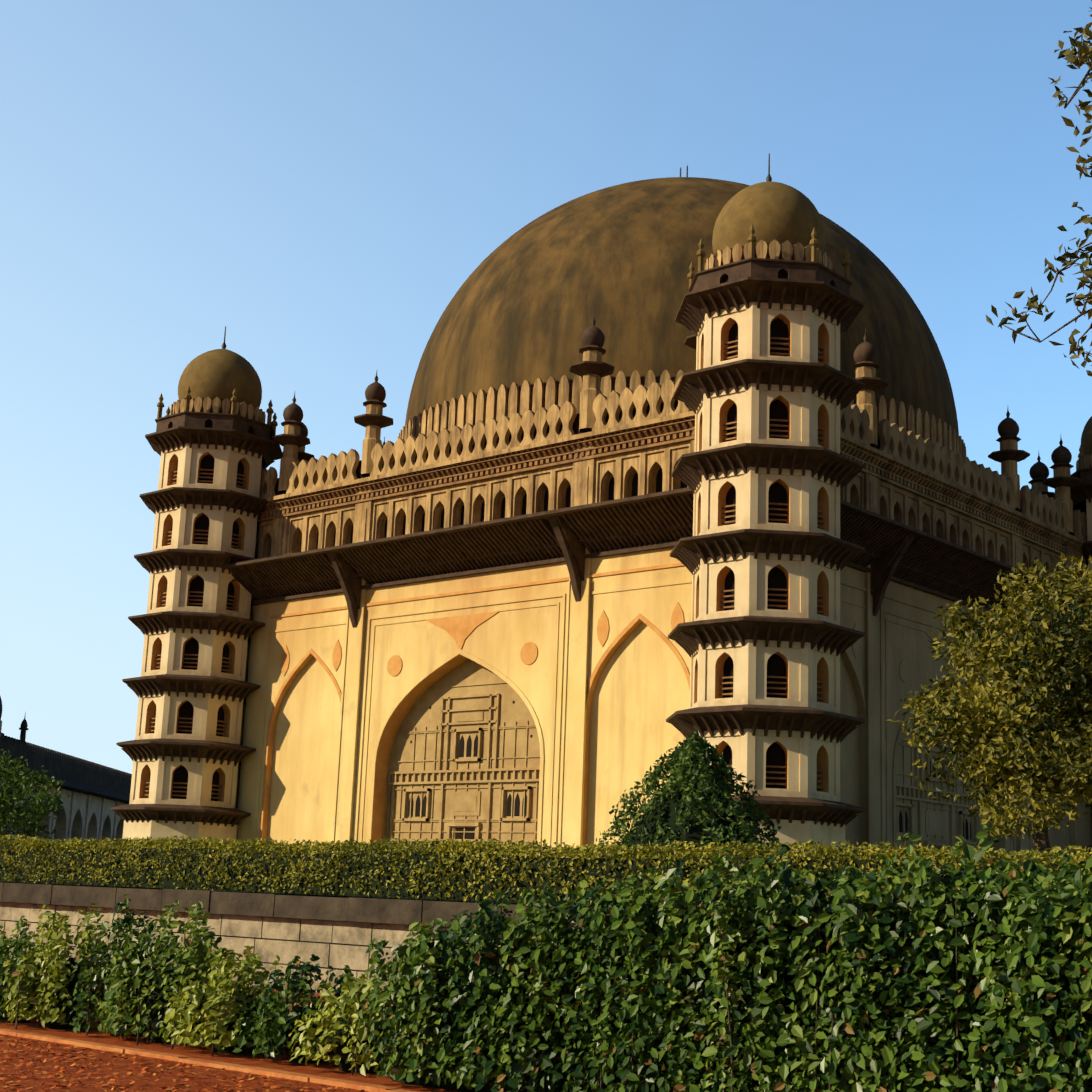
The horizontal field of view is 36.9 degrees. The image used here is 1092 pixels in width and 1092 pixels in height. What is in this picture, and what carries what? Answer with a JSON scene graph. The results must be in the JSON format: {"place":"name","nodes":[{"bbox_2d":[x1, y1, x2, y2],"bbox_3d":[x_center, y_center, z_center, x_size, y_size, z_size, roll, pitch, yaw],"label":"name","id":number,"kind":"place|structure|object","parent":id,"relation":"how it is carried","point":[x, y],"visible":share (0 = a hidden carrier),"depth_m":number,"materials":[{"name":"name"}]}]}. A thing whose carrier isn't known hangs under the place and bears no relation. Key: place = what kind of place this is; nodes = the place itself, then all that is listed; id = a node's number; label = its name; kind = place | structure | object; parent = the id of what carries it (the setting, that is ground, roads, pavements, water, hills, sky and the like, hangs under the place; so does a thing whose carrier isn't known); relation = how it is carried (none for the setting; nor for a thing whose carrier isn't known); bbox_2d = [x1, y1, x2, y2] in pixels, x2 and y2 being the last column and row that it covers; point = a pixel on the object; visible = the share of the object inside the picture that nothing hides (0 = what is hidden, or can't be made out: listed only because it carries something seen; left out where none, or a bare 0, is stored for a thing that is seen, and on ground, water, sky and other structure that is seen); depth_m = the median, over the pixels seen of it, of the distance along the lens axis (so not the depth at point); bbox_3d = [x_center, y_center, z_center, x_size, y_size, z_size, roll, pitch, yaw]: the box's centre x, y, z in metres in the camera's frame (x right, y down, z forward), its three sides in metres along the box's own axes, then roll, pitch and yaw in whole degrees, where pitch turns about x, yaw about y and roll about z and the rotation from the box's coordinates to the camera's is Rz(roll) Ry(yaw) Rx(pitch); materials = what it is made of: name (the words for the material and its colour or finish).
{"place":"outdoors","nodes":[
{"label":"outdoors","id":0,"kind":"place"},
{"bbox_2d":[0,696,131,846],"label":"building","id":1,"kind":"structure","parent":0,"point":[95,791],"depth_m":211.35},
{"bbox_2d":[17,882,568,905],"bbox_3d":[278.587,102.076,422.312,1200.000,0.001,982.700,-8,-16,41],"label":"terrace","id":2,"kind":"structure","parent":0,"point":[261,892],"depth_m":29.60,"materials":[{"name":"stone"}]},
{"bbox_2d":[0,749,69,838],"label":"tree","id":3,"kind":"object","parent":2,"relation":"on","point":[14,817],"visible":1,"depth_m":78.97,"materials":[{"name":"green plant"}]},
{"bbox_2d":[0,833,1091,915],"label":"hedge","id":4,"kind":"object","parent":2,"relation":"on","point":[449,871],"visible":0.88,"depth_m":26.98,"materials":[{"name":"green plant"}]},
{"bbox_2d":[596,730,780,858],"bbox_3d":[4.535,8.536,50.880,7.126,5.676,7.194,7,-13,-19],"label":"cone bush","id":5,"kind":"object","parent":2,"relation":"on","point":[692,800],"visible":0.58,"depth_m":49.88,"materials":[{"name":"green plant"}]},
{"bbox_2d":[886,553,1091,863],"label":"tree","id":6,"kind":"object","parent":2,"relation":"on","point":[1043,707],"visible":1,"depth_m":50.06,"materials":[{"name":"green plant"}]},
{"bbox_2d":[0,882,1090,1091],"bbox_3d":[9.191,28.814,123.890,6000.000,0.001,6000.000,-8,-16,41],"label":"ground","id":7,"kind":"structure","parent":0,"point":[280,1062],"depth_m":15.28,"materials":[{"name":"red soil"}]},
{"bbox_2d":[0,1034,364,1091],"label":"ground debris","id":8,"kind":"object","parent":7,"relation":"on","point":[71,1081],"visible":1,"depth_m":14.65,"materials":[{"name":"red gravel"}]},
{"bbox_2d":[0,894,456,1074],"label":"shrubs","id":9,"kind":"object","parent":7,"relation":"on","point":[175,1001],"visible":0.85,"depth_m":17.54,"materials":[{"name":"green plant"}]},
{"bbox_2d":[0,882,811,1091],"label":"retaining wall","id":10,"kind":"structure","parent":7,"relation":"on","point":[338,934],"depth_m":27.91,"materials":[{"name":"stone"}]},
{"bbox_2d":[359,825,1091,1091],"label":"hedge","id":11,"kind":"object","parent":7,"relation":"on","point":[943,984],"visible":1,"depth_m":12.17,"materials":[{"name":"green plant"}]},
{"bbox_2d":[986,0,1091,376],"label":"tree branch","id":12,"kind":"object","parent":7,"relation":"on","point":[1071,57],"visible":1,"depth_m":11.47,"materials":[{"name":"green plant"}]},
{"bbox_2d":[0,0,1091,773],"label":"sky","id":13,"kind":"structure","parent":0,"point":[315,182],"materials":[{"name":"blue"}]},
{"bbox_2d":[110,153,1091,858],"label":"corner towers","id":14,"kind":"structure","parent":0,"point":[770,307],"depth_m":91.94,"materials":[{"name":"beige stone"}]},
{"bbox_2d":[219,375,1091,865],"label":"gol gumbaz walls","id":15,"kind":"structure","parent":0,"point":[463,633],"depth_m":109.85,"materials":[{"name":"beige stone"}]},
{"bbox_2d":[272,313,1082,533],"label":"gol gumbaz pinnacles","id":16,"kind":"object","parent":15,"relation":"on","point":[591,369],"visible":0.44,"depth_m":121.03,"materials":[{"name":"brown stone"}]},
{"bbox_2d":[398,165,965,456],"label":"dome","id":17,"kind":"structure","parent":15,"relation":"on","point":[514,323],"depth_m":116.47,"materials":[{"name":"brown stone"}]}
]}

